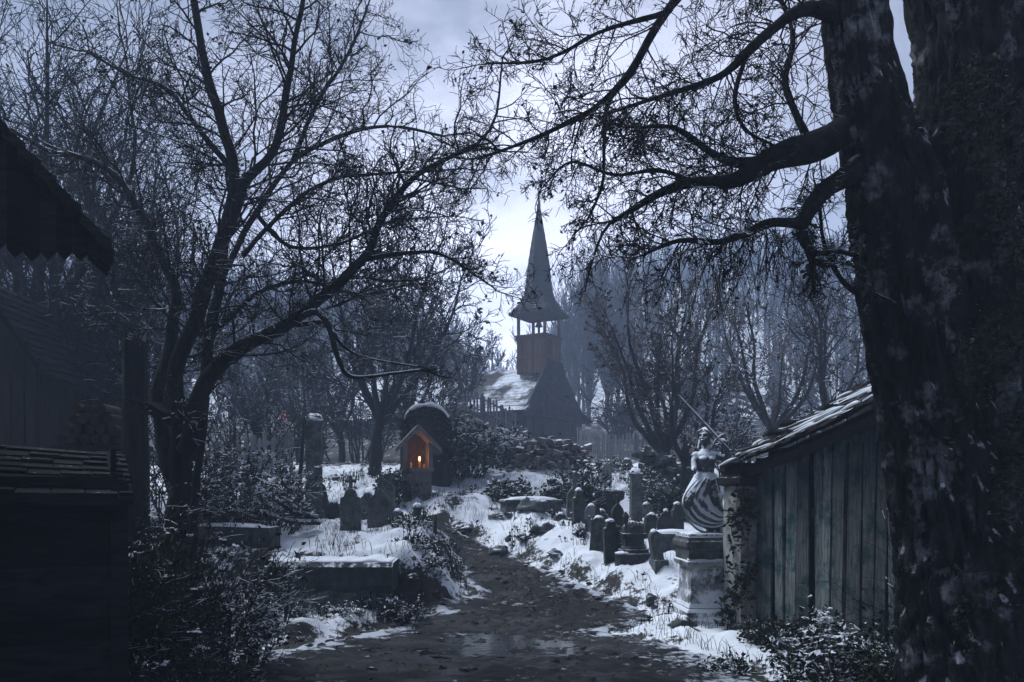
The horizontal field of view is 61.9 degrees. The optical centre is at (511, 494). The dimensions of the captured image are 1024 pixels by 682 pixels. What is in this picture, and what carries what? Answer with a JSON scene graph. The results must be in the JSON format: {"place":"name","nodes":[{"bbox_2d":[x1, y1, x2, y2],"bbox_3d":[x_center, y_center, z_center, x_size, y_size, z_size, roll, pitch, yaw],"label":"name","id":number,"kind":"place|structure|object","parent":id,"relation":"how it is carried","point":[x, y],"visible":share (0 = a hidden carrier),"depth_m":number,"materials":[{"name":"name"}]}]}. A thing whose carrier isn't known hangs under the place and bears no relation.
{"place":"outdoors","nodes":[
{"label":"outdoors","id":0,"kind":"place"},
{"bbox_2d":[51,445,152,560],"bbox_3d":[-4.607,0.521,9.600,0.990,2.151,0.360,0,0,0],"label":"log rack","id":1,"kind":"object","parent":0,"point":[90,447],"visible":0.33,"depth_m":9.42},
{"bbox_3d":[-4.336,-0.615,9.595,0.116,0.103,0.370,-13,0,0],"label":"firewood log","id":2,"kind":"object","parent":1,"relation":"on","visible":0},
{"bbox_2d":[107,424,120,433],"bbox_3d":[-4.400,-0.724,9.562,0.097,0.110,0.349,-28,0,0],"label":"firewood log","id":3,"kind":"object","parent":2,"relation":"on","point":[113,429],"visible":0.61,"depth_m":9.39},
{"bbox_2d":[103,413,121,425],"bbox_3d":[-4.464,-0.836,9.612,0.107,0.122,0.386,2,0,0],"label":"firewood log","id":4,"kind":"object","parent":3,"relation":"on","point":[109,418],"visible":0.73,"depth_m":9.44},
{"bbox_2d":[96,403,121,415],"bbox_3d":[-4.528,-0.946,9.600,0.108,0.122,0.389,-33,0,0],"label":"firewood log","id":5,"kind":"object","parent":4,"relation":"on","point":[102,408],"visible":0.82,"depth_m":9.46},
{"bbox_2d":[0,0,914,370],"label":"sky","id":6,"kind":"structure","parent":0,"point":[445,24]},
{"bbox_2d":[176,522,750,681],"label":"path","id":7,"kind":"structure","parent":0,"point":[661,664],"depth_m":9.49,"materials":[{"name":"soil"}]},
{"bbox_2d":[182,555,780,681],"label":"pebbles","id":8,"kind":"object","parent":7,"relation":"on","point":[554,660],"visible":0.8,"depth_m":10.44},
{"bbox_2d":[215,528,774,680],"bbox_3d":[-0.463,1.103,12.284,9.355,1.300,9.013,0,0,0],"label":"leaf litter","id":9,"kind":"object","parent":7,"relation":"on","point":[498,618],"visible":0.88,"depth_m":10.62,"materials":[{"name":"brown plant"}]},
{"bbox_2d":[360,631,616,657],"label":"water","id":10,"kind":"structure","parent":0,"point":[494,646],"depth_m":9.68,"materials":[{"name":"black liquid"}]},
{"bbox_2d":[120,281,866,681],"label":"ground","id":11,"kind":"structure","parent":0,"point":[664,581],"depth_m":13.49,"materials":[{"name":"snow"}]},
{"bbox_2d":[0,119,113,275],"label":"house","id":12,"kind":"structure","parent":11,"relation":"on","point":[42,213],"depth_m":5.49,"materials":[{"name":"wood"}]},
{"bbox_2d":[0,444,133,681],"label":"lean to","id":13,"kind":"object","parent":11,"relation":"on","point":[63,565],"visible":1,"depth_m":6.43,"materials":[{"name":"wood"}]},
{"bbox_2d":[0,287,149,453],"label":"cottage","id":14,"kind":"structure","parent":11,"relation":"on","point":[41,382],"depth_m":12.61,"materials":[{"name":"wood"}]},
{"bbox_2d":[0,174,187,452],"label":"bare tree","id":15,"kind":"object","parent":11,"relation":"on","point":[61,300],"visible":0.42,"depth_m":13.72,"materials":[{"name":"black plant"}]},
{"bbox_2d":[0,0,194,361],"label":"bare tree","id":16,"kind":"object","parent":11,"relation":"on","point":[21,87],"visible":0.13,"depth_m":17.61,"materials":[{"name":"black plant"}]},
{"bbox_2d":[0,0,219,359],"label":"bare tree","id":17,"kind":"object","parent":11,"relation":"on","point":[86,194],"visible":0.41,"depth_m":14.83,"materials":[{"name":"brown plant"}]},
{"bbox_2d":[106,316,151,637],"bbox_3d":[-4.163,-0.102,9.374,0.515,3.653,0.353,0,0,0],"label":"wooden post","id":18,"kind":"object","parent":11,"relation":"on","point":[135,449],"visible":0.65,"depth_m":9.29,"materials":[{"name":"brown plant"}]},
{"bbox_2d":[0,0,281,394],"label":"bare tree","id":19,"kind":"object","parent":11,"relation":"on","point":[177,242],"visible":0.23,"depth_m":16.87,"materials":[{"name":"black plant"}]},
{"bbox_2d":[74,149,233,417],"bbox_3d":[-8.101,-3.969,19.017,3.760,8.445,4.597,0,0,-44],"label":"bare tree","id":20,"kind":"object","parent":11,"relation":"on","point":[158,350],"visible":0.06,"depth_m":18.99,"materials":[{"name":"black plant"}]},
{"bbox_2d":[128,513,227,681],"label":"shrub","id":21,"kind":"object","parent":11,"relation":"on","point":[151,633],"visible":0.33,"depth_m":7.52,"materials":[{"name":"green plant"}]},
{"bbox_2d":[148,362,249,519],"bbox_3d":[-6.155,-0.979,15.986,2.625,3.103,2.591,0,0,0],"label":"thicket","id":22,"kind":"object","parent":11,"relation":"on","point":[163,482],"visible":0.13,"depth_m":15.90,"materials":[{"name":"black plant"}]},
{"bbox_2d":[128,620,275,681],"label":"shrub","id":23,"kind":"object","parent":11,"relation":"on","point":[198,672],"visible":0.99,"depth_m":7.15,"materials":[{"name":"black plant"}]},
{"bbox_2d":[128,456,315,675],"bbox_3d":[-3.088,0.694,8.227,2.259,2.186,1.918,0,0,-23],"label":"shrub","id":24,"kind":"object","parent":11,"relation":"on","point":[213,584],"visible":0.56,"depth_m":8.11,"materials":[{"name":"green plant"}]},
{"bbox_2d":[150,446,303,540],"bbox_3d":[-4.179,0.084,12.523,2.216,1.701,1.592,0,0,-27],"label":"shrub","id":25,"kind":"object","parent":11,"relation":"on","point":[257,506],"visible":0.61,"depth_m":12.43,"materials":[{"name":"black plant"}]},
{"bbox_2d":[159,565,308,670],"bbox_3d":[-2.764,1.229,8.463,1.430,1.068,1.279,0,0,22],"label":"shrub","id":26,"kind":"object","parent":11,"relation":"on","point":[261,633],"visible":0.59,"depth_m":8.36,"materials":[{"name":"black plant"}]},
{"bbox_2d":[198,522,280,547],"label":"grave kerb","id":27,"kind":"structure","parent":11,"relation":"on","point":[268,533],"depth_m":12.16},
{"bbox_2d":[214,430,293,485],"bbox_3d":[-6.328,-0.833,21.030,0.226,1.625,2.428,0,0,32],"label":"picket fence","id":28,"kind":"object","parent":11,"relation":"on","point":[263,442],"visible":0.45,"depth_m":21.20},
{"bbox_2d":[184,271,332,430],"bbox_3d":[-9.681,-4.753,33.218,5.568,7.415,4.405,0,0,0],"label":"bare tree","id":29,"kind":"object","parent":11,"relation":"on","point":[247,376],"visible":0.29,"depth_m":32.80,"materials":[{"name":"black plant"}]},
{"bbox_2d":[205,371,317,469],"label":"thicket","id":30,"kind":"object","parent":11,"relation":"on","point":[254,410],"visible":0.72,"depth_m":21.89,"materials":[{"name":"brown plant"}]},
{"bbox_2d":[215,484,320,526],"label":"fallen branch","id":31,"kind":"object","parent":11,"relation":"on","point":[287,520],"visible":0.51,"depth_m":12.89,"materials":[{"name":"wood"}]},
{"bbox_2d":[224,485,318,518],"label":"fallen branch","id":32,"kind":"object","parent":31,"relation":"on","point":[283,504],"visible":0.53,"depth_m":12.94,"materials":[{"name":"wood"}]},
{"bbox_2d":[220,479,318,534],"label":"shrub","id":33,"kind":"object","parent":11,"relation":"on","point":[289,514],"visible":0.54,"depth_m":12.97,"materials":[{"name":"black plant"}]},
{"bbox_2d":[200,440,341,522],"bbox_3d":[-4.330,-0.219,14.598,2.127,1.438,2.134,0,0,31],"label":"shrub","id":34,"kind":"object","parent":11,"relation":"on","point":[287,480],"visible":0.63,"depth_m":14.55,"materials":[{"name":"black plant"}]},
{"bbox_2d":[224,542,325,624],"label":"shrub","id":35,"kind":"object","parent":11,"relation":"on","point":[275,590],"visible":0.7,"depth_m":10.25,"materials":[{"name":"black plant"}]},
{"bbox_2d":[219,309,344,432],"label":"bare tree","id":36,"kind":"object","parent":11,"relation":"on","point":[283,387],"visible":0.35,"depth_m":29.86,"materials":[{"name":"black plant"}]},
{"bbox_2d":[0,0,570,663],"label":"bare tree","id":37,"kind":"object","parent":11,"relation":"on","point":[180,444],"visible":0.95,"depth_m":8.41,"materials":[{"name":"brown plant"}]},
{"bbox_2d":[242,361,354,464],"bbox_3d":[-6.693,-2.398,25.942,3.625,3.110,2.896,0,0,0],"label":"thicket","id":38,"kind":"object","parent":11,"relation":"on","point":[324,432],"visible":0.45,"depth_m":25.82,"materials":[{"name":"brown plant"}]},
{"bbox_2d":[297,414,305,502],"bbox_3d":[-3.991,-0.410,16.084,0.114,2.228,0.290,0,0,15],"label":"leaning pole","id":39,"kind":"object","parent":11,"relation":"on","point":[301,458],"visible":0.57,"depth_m":16.13,"materials":[{"name":"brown wood"}]},
{"bbox_2d":[302,413,324,518],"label":"grave column","id":40,"kind":"structure","parent":11,"relation":"on","point":[315,422],"depth_m":16.35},
{"bbox_2d":[266,295,383,462],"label":"bare tree","id":41,"kind":"object","parent":11,"relation":"on","point":[342,456],"visible":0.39,"depth_m":26.91,"materials":[{"name":"black plant"}]},
{"bbox_2d":[288,599,367,618],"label":"shrub","id":42,"kind":"object","parent":11,"relation":"on","point":[297,614],"visible":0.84,"depth_m":10.84,"materials":[{"name":"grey plant"}]},
{"bbox_2d":[264,554,398,609],"bbox_3d":[-2.410,1.359,11.555,1.683,1.071,0.750,0,0,0],"label":"tomb","id":43,"kind":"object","parent":11,"relation":"on","point":[339,579],"depth_m":11.23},
{"bbox_2d":[340,476,360,530],"bbox_3d":[-2.533,0.323,13.400,0.434,1.236,0.280,0,0,-7],"label":"headstone","id":44,"kind":"object","parent":11,"relation":"on","point":[350,507],"visible":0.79,"depth_m":13.32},
{"bbox_2d":[314,374,400,461],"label":"thicket","id":45,"kind":"object","parent":11,"relation":"on","point":[357,430],"visible":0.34,"depth_m":27.45,"materials":[{"name":"brown plant"}]},
{"bbox_2d":[361,491,371,519],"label":"headstone","id":46,"kind":"object","parent":11,"relation":"on","point":[366,497],"visible":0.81,"depth_m":15.72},
{"bbox_2d":[367,476,392,527],"bbox_3d":[-2.168,0.319,13.900,0.507,1.250,0.280,0,0,10],"label":"headstone","id":47,"kind":"object","parent":11,"relation":"on","point":[380,506],"visible":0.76,"depth_m":13.82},
{"bbox_2d":[384,473,395,511],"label":"headstone","id":48,"kind":"object","parent":11,"relation":"on","point":[389,489],"visible":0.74,"depth_m":16.53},
{"bbox_2d":[372,466,423,503],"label":"shrub","id":49,"kind":"object","parent":11,"relation":"on","point":[398,483],"visible":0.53,"depth_m":18.06,"materials":[{"name":"black plant"}]},
{"bbox_2d":[372,586,428,625],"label":"shrub","id":50,"kind":"object","parent":11,"relation":"on","point":[403,612],"visible":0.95,"depth_m":11.11,"materials":[{"name":"black plant"}]},
{"bbox_2d":[289,165,515,475],"bbox_3d":[-2.980,-4.054,21.373,6.145,7.551,5.332,0,0,41],"label":"bare tree","id":51,"kind":"object","parent":11,"relation":"on","point":[384,411],"visible":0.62,"depth_m":21.25,"materials":[{"name":"brown plant"}]},
{"bbox_2d":[385,512,432,528],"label":"shrub","id":52,"kind":"object","parent":11,"relation":"on","point":[398,520],"visible":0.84,"depth_m":13.61,"materials":[{"name":"black plant"}]},
{"bbox_2d":[326,235,492,426],"bbox_3d":[-2.995,-3.914,24.047,4.246,6.634,3.977,0,0,27],"label":"bare tree","id":53,"kind":"object","parent":11,"relation":"on","point":[405,407],"visible":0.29,"depth_m":23.85,"materials":[{"name":"black plant"}]},
{"bbox_2d":[389,533,443,554],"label":"shrub","id":54,"kind":"object","parent":11,"relation":"on","point":[430,544],"visible":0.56,"depth_m":12.40,"materials":[{"name":"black plant"}]},
{"bbox_2d":[392,424,441,500],"bbox_3d":[-2.079,-0.445,18.581,0.990,2.124,0.920,0,0,-13],"label":"wayside shrine","id":55,"kind":"object","parent":11,"relation":"on","point":[423,445],"visible":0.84,"depth_m":18.36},
{"bbox_2d":[369,356,482,454],"bbox_3d":[-2.748,-2.644,27.083,3.707,3.555,2.979,0,0,0],"label":"thicket","id":56,"kind":"object","parent":11,"relation":"on","point":[453,409],"visible":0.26,"depth_m":26.88,"materials":[{"name":"black plant"}]},
{"bbox_2d":[399,402,455,486],"bbox_3d":[-2.017,-0.786,20.835,1.315,2.819,1.778,0,0,0],"label":"stone vault","id":57,"kind":"object","parent":11,"relation":"on","point":[434,420],"visible":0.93,"depth_m":20.11,"materials":[{"name":"grey stone"}]},
{"bbox_2d":[432,456,442,486],"bbox_3d":[-1.810,-0.293,20.170,0.336,1.232,0.060,0,0,0],"label":"door","id":58,"kind":"structure","parent":57,"relation":"in","point":[437,475],"depth_m":20.14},
{"bbox_2d":[415,549,453,572],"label":"shrub","id":59,"kind":"object","parent":11,"relation":"on","point":[433,562],"visible":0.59,"depth_m":12.14,"materials":[{"name":"grey plant"}]},
{"bbox_2d":[2,206,867,424],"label":"forest","id":60,"kind":"object","parent":11,"relation":"on","point":[778,301],"visible":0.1,"depth_m":81.68,"materials":[{"name":"plant"}]},
{"bbox_2d":[165,462,723,619],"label":"weeds","id":61,"kind":"object","parent":11,"relation":"on","point":[454,571],"visible":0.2,"depth_m":14.72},
{"bbox_2d":[327,184,592,438],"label":"church","id":62,"kind":"structure","parent":11,"relation":"on","point":[533,388],"depth_m":45.41,"materials":[{"name":"wood"}]},
{"bbox_2d":[422,329,508,404],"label":"bare tree","id":63,"kind":"object","parent":11,"relation":"on","point":[473,373],"visible":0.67,"depth_m":39.65,"materials":[{"name":"grey plant"}]},
{"bbox_2d":[438,412,513,481],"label":"shrub","id":64,"kind":"object","parent":11,"relation":"on","point":[472,449],"visible":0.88,"depth_m":20.50,"materials":[{"name":"black plant"}]},
{"bbox_2d":[448,385,516,429],"bbox_3d":[-1.245,-3.659,37.288,3.300,2.047,0.163,0,0,-27],"label":"picket fence","id":65,"kind":"object","parent":11,"relation":"on","point":[483,400],"visible":0.68,"depth_m":37.31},
{"bbox_2d":[480,472,536,501],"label":"shrub","id":66,"kind":"object","parent":11,"relation":"on","point":[517,488],"visible":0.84,"depth_m":18.45,"materials":[{"name":"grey plant"}]},
{"bbox_2d":[484,420,533,467],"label":"shrub","id":67,"kind":"object","parent":11,"relation":"on","point":[524,435],"visible":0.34,"depth_m":22.67,"materials":[{"name":"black plant"}]},
{"bbox_2d":[498,496,563,511],"bbox_3d":[0.387,0.191,17.600,1.281,0.322,0.585,0,0,-14],"label":"box tomb","id":68,"kind":"object","parent":11,"relation":"on","point":[510,504],"visible":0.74,"depth_m":17.43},
{"bbox_2d":[516,496,549,511],"bbox_3d":[0.410,0.195,17.009,0.693,0.325,0.584,0,0,0],"label":"boulder","id":69,"kind":"object","parent":11,"relation":"on","point":[529,503],"visible":0.88,"depth_m":16.83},
{"bbox_2d":[529,521,555,533],"bbox_3d":[0.601,0.600,15.410,0.649,0.234,0.563,0,0,0],"label":"boulder","id":70,"kind":"object","parent":11,"relation":"on","point":[542,527],"visible":0.6,"depth_m":15.24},
{"bbox_2d":[506,437,592,469],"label":"rubble wall","id":71,"kind":"structure","parent":11,"relation":"on","point":[540,453],"depth_m":22.01,"materials":[{"name":"stone"}]},
{"bbox_2d":[535,466,578,505],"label":"shrub","id":72,"kind":"object","parent":11,"relation":"on","point":[555,490],"visible":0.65,"depth_m":18.33,"materials":[{"name":"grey plant"}]},
{"bbox_2d":[546,255,597,396],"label":"poplar tree","id":73,"kind":"object","parent":11,"relation":"on","point":[572,374],"visible":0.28,"depth_m":71.84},
{"bbox_2d":[566,472,580,517],"bbox_3d":[1.164,0.333,16.400,0.376,1.522,0.280,0,0,-6],"label":"headstone","id":74,"kind":"object","parent":11,"relation":"on","point":[574,477],"visible":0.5,"depth_m":16.33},
{"bbox_2d":[572,487,584,524],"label":"headstone","id":75,"kind":"object","parent":11,"relation":"on","point":[578,502],"visible":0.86,"depth_m":15.73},
{"bbox_2d":[552,225,625,425],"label":"poplar tree","id":76,"kind":"object","parent":11,"relation":"on","point":[586,376],"visible":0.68,"depth_m":61.69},
{"bbox_2d":[559,452,619,508],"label":"shrub","id":77,"kind":"object","parent":11,"relation":"on","point":[586,487],"visible":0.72,"depth_m":16.85,"materials":[{"name":"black plant"}]},
{"bbox_2d":[589,515,605,551],"bbox_3d":[1.374,0.796,14.000,0.326,0.924,0.280,0,0,6],"label":"headstone","id":78,"kind":"object","parent":11,"relation":"on","point":[598,522],"visible":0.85,"depth_m":13.92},
{"bbox_2d":[569,202,648,405],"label":"poplar tree","id":79,"kind":"object","parent":11,"relation":"on","point":[601,382],"visible":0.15,"depth_m":67.60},
{"bbox_2d":[593,463,624,517],"bbox_3d":[1.911,0.102,17.496,0.628,1.516,0.598,0,0,-14],"label":"pedestal tomb","id":80,"kind":"object","parent":11,"relation":"on","point":[609,502],"visible":0.41,"depth_m":17.27,"materials":[{"name":"stone"}]},
{"bbox_2d":[592,500,628,547],"bbox_3d":[1.642,0.553,14.200,0.638,0.909,1.318,0,0,0],"label":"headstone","id":81,"kind":"object","parent":11,"relation":"on","point":[625,515],"visible":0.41,"depth_m":14.09,"materials":[{"name":"stone"}]},
{"bbox_2d":[602,518,619,565],"bbox_3d":[1.581,0.859,13.400,0.326,0.968,0.280,0,0,-7],"label":"headstone","id":82,"kind":"object","parent":11,"relation":"on","point":[611,540],"visible":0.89,"depth_m":13.32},
{"bbox_2d":[590,456,634,472],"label":"shrub","id":83,"kind":"object","parent":11,"relation":"on","point":[625,466],"visible":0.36,"depth_m":21.79,"materials":[{"name":"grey plant"}]},
{"bbox_2d":[584,380,643,438],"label":"thicket","id":84,"kind":"object","parent":11,"relation":"on","point":[621,429],"visible":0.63,"depth_m":43.78,"materials":[{"name":"grey plant"}]},
{"bbox_2d":[611,493,623,545],"bbox_3d":[1.781,0.482,14.600,0.276,1.008,0.280,0,0,-3],"label":"headstone","id":85,"kind":"object","parent":11,"relation":"on","point":[617,511],"visible":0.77,"depth_m":14.53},
{"bbox_2d":[577,426,673,459],"bbox_3d":[4.347,-2.097,35.187,4.772,1.725,1.054,0,0,41],"label":"picket fence","id":86,"kind":"object","parent":11,"relation":"on","point":[605,439],"visible":0.49,"depth_m":34.99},
{"bbox_2d":[595,258,664,418],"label":"poplar tree","id":87,"kind":"object","parent":11,"relation":"on","point":[621,323],"visible":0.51,"depth_m":63.36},
{"bbox_2d":[615,522,649,565],"bbox_3d":[1.867,0.790,13.200,0.587,0.744,0.572,0,0,0],"label":"pedestal","id":88,"kind":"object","parent":11,"relation":"on","point":[632,550],"depth_m":13.04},
{"bbox_2d":[628,468,642,521],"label":"grave column","id":89,"kind":"structure","parent":11,"relation":"on","point":[635,475],"depth_m":16.10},
{"bbox_2d":[643,512,657,538],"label":"headstone","id":90,"kind":"object","parent":11,"relation":"on","point":[650,521],"visible":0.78,"depth_m":14.74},
{"bbox_2d":[624,461,679,506],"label":"shrub","id":91,"kind":"object","parent":11,"relation":"on","point":[652,488],"visible":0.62,"depth_m":17.80,"materials":[{"name":"black plant"}]},
{"bbox_2d":[563,240,749,454],"bbox_3d":[3.585,-3.226,21.234,4.011,6.076,3.807,0,0,-37],"label":"bare tree","id":92,"kind":"object","parent":11,"relation":"on","point":[657,445],"visible":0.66,"depth_m":20.75,"materials":[{"name":"grey plant"}]},
{"bbox_2d":[648,529,668,573],"bbox_3d":[2.165,0.866,12.696,0.263,0.724,0.280,0,0,-11],"label":"headstone","id":93,"kind":"object","parent":11,"relation":"on","point":[657,561],"visible":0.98,"depth_m":12.61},
{"bbox_2d":[631,445,696,489],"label":"rubble wall","id":94,"kind":"structure","parent":11,"relation":"on","point":[669,465],"depth_m":19.50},
{"bbox_2d":[644,482,687,520],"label":"shrub","id":95,"kind":"object","parent":11,"relation":"on","point":[663,503],"visible":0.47,"depth_m":15.94,"materials":[{"name":"black plant"}]},
{"bbox_2d":[657,508,674,529],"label":"headstone","id":96,"kind":"object","parent":11,"relation":"on","point":[665,520],"visible":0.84,"depth_m":13.72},
{"bbox_2d":[657,529,686,552],"bbox_3d":[2.514,0.728,13.399,0.605,0.383,0.392,0,0,9],"label":"box tomb","id":97,"kind":"object","parent":11,"relation":"on","point":[667,535],"visible":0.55,"depth_m":13.24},
{"bbox_2d":[671,501,683,528],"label":"headstone","id":98,"kind":"object","parent":11,"relation":"on","point":[677,513],"visible":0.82,"depth_m":14.32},
{"bbox_2d":[667,615,698,627],"bbox_3d":[2.048,1.519,10.196,0.384,0.152,0.262,0,0,0],"label":"boulder","id":99,"kind":"object","parent":11,"relation":"on","point":[688,622],"visible":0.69,"depth_m":10.12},
{"bbox_2d":[615,297,773,498],"bbox_3d":[3.663,-1.809,17.402,3.153,4.698,2.400,0,0,30],"label":"bare tree","id":100,"kind":"object","parent":11,"relation":"on","point":[684,458],"visible":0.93,"depth_m":17.33,"materials":[{"name":"black plant"}]},
{"bbox_2d":[671,534,723,627],"bbox_3d":[2.473,1.212,10.800,0.821,1.388,0.821,0,0,-3],"label":"statue pedestal","id":101,"kind":"object","parent":11,"relation":"on","point":[699,560],"visible":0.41,"depth_m":10.49,"materials":[{"name":"stone"}]},
{"bbox_2d":[677,395,731,535],"bbox_3d":[2.434,-0.377,10.798,0.706,1.774,0.626,0,0,-3],"label":"statue","id":102,"kind":"object","parent":101,"relation":"on","point":[702,504],"visible":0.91,"depth_m":10.66,"materials":[{"name":"stone"}]},
{"bbox_2d":[402,0,1023,681],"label":"gnarled tree","id":103,"kind":"object","parent":11,"relation":"on","point":[932,186],"visible":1,"depth_m":5.42,"materials":[{"name":"brown plant"}]},
{"bbox_2d":[668,393,773,485],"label":"thicket","id":104,"kind":"object","parent":11,"relation":"on","point":[735,442],"visible":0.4,"depth_m":19.73,"materials":[{"name":"black plant"}]},
{"bbox_2d":[699,647,757,675],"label":"shrub","id":105,"kind":"object","parent":11,"relation":"on","point":[736,667],"visible":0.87,"depth_m":8.29,"materials":[{"name":"grey plant"}]},
{"bbox_2d":[731,377,811,462],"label":"thicket","id":106,"kind":"object","parent":11,"relation":"on","point":[793,443],"visible":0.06,"depth_m":16.60,"materials":[{"name":"black plant"}]},
{"bbox_2d":[736,609,810,646],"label":"shrub","id":107,"kind":"object","parent":11,"relation":"on","point":[757,632],"visible":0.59,"depth_m":9.25,"materials":[{"name":"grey plant"}]},
{"bbox_2d":[692,240,864,429],"bbox_3d":[6.894,-3.359,21.959,4.573,5.831,3.696,0,0,0],"label":"bare tree","id":108,"kind":"object","parent":11,"relation":"on","point":[768,422],"visible":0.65,"depth_m":21.92,"materials":[{"name":"grey plant"}]},
{"bbox_2d":[713,380,894,660],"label":"wooden shed","id":109,"kind":"structure","parent":11,"relation":"on","point":[796,518],"depth_m":9.35,"materials":[{"name":"wood"}]},
{"bbox_2d":[756,233,870,419],"bbox_3d":[7.036,-2.939,18.850,3.520,6.388,4.428,0,0,-21],"label":"bare tree","id":110,"kind":"object","parent":11,"relation":"on","point":[822,360],"visible":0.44,"depth_m":18.93,"materials":[{"name":"grey plant"}]},
{"bbox_2d":[758,594,894,681],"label":"shrub","id":111,"kind":"object","parent":11,"relation":"on","point":[807,658],"visible":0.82,"depth_m":7.23,"materials":[{"name":"green plant"}]},
{"bbox_2d":[807,489,894,655],"bbox_3d":[3.295,0.846,6.749,2.087,1.825,1.657,0,0,-30],"label":"shrub","id":112,"kind":"object","parent":11,"relation":"on","point":[875,615],"visible":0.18,"depth_m":7.05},
{"bbox_2d":[835,605,895,681],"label":"shrub","id":113,"kind":"object","parent":11,"relation":"on","point":[879,667],"visible":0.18,"depth_m":6.49,"materials":[{"name":"black plant"}]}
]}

